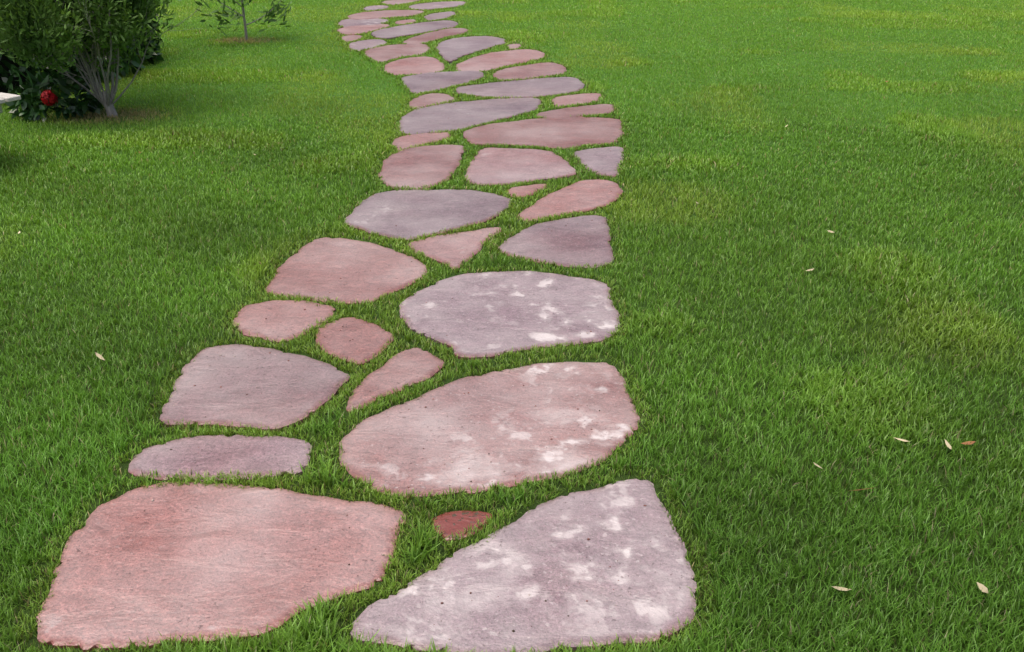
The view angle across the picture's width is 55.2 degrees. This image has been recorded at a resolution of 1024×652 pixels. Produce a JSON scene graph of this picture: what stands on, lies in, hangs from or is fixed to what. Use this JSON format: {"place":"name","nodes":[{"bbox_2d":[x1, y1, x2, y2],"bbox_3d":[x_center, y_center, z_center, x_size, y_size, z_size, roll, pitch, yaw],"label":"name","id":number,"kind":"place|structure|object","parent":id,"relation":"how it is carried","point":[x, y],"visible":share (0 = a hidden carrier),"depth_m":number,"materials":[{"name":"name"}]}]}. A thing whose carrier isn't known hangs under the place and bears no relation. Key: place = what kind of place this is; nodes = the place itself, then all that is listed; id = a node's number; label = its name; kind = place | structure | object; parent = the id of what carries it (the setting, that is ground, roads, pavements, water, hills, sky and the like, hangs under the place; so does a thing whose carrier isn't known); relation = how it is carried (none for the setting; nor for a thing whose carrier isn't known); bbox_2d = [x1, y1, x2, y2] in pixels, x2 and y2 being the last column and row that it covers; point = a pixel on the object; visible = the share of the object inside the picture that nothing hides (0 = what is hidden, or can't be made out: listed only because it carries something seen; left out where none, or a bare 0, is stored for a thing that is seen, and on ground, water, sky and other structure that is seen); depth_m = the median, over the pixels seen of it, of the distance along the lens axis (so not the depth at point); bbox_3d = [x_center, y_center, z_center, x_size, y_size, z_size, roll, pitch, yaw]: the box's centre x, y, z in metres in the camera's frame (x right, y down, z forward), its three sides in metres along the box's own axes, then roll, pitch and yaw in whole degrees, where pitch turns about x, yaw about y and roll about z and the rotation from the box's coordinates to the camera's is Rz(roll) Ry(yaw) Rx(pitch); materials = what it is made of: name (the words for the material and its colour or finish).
{"place":"outdoors","nodes":[
{"label":"outdoors","id":0,"kind":"place"},
{"bbox_2d":[36,0,696,651],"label":"flagstone path","id":1,"kind":"structure","parent":0,"point":[196,560],"depth_m":2.91,"materials":[{"name":"stone"}]},
{"bbox_2d":[109,98,665,639],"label":"stone crumbs","id":2,"kind":"object","parent":1,"relation":"on","point":[423,448],"visible":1,"depth_m":2.88,"materials":[{"name":"stone"}]},
{"bbox_2d":[0,0,1023,651],"bbox_3d":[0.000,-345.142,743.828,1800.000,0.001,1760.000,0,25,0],"label":"lawn","id":3,"kind":"structure","parent":0,"point":[442,552],"depth_m":4.03,"materials":[{"name":"plant"}]},
{"bbox_2d":[0,92,20,112],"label":"garden bench","id":4,"kind":"object","parent":3,"relation":"on","point":[5,97],"visible":1,"depth_m":5.44,"materials":[{"name":"white stone"}]},
{"bbox_2d":[5,69,104,121],"bbox_3d":[-3.165,-1.603,6.731,0.670,0.343,0.497,0,25,0],"label":"flowering bush","id":5,"kind":"object","parent":3,"relation":"on","point":[26,107],"visible":0.98,"depth_m":6.65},
{"bbox_2d":[0,0,163,94],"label":"hedge leaves","id":6,"kind":"object","parent":3,"relation":"on","point":[11,71],"visible":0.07,"depth_m":7.57,"materials":[{"name":"green plant"}]},
{"bbox_2d":[0,0,201,116],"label":"broadleaf shrub","id":7,"kind":"object","parent":3,"relation":"on","point":[46,26],"visible":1,"depth_m":6.27,"materials":[{"name":"green plant"}]},
{"bbox_2d":[178,0,291,39],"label":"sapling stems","id":8,"kind":"object","parent":3,"relation":"on","point":[276,7],"visible":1,"depth_m":9.62,"materials":[{"name":"green plant"}]},
{"bbox_2d":[18,45,987,592],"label":"lawn litter","id":9,"kind":"object","parent":3,"relation":"on","point":[982,589],"visible":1,"depth_m":2.84,"materials":[{"name":"beige plant"}]}
]}

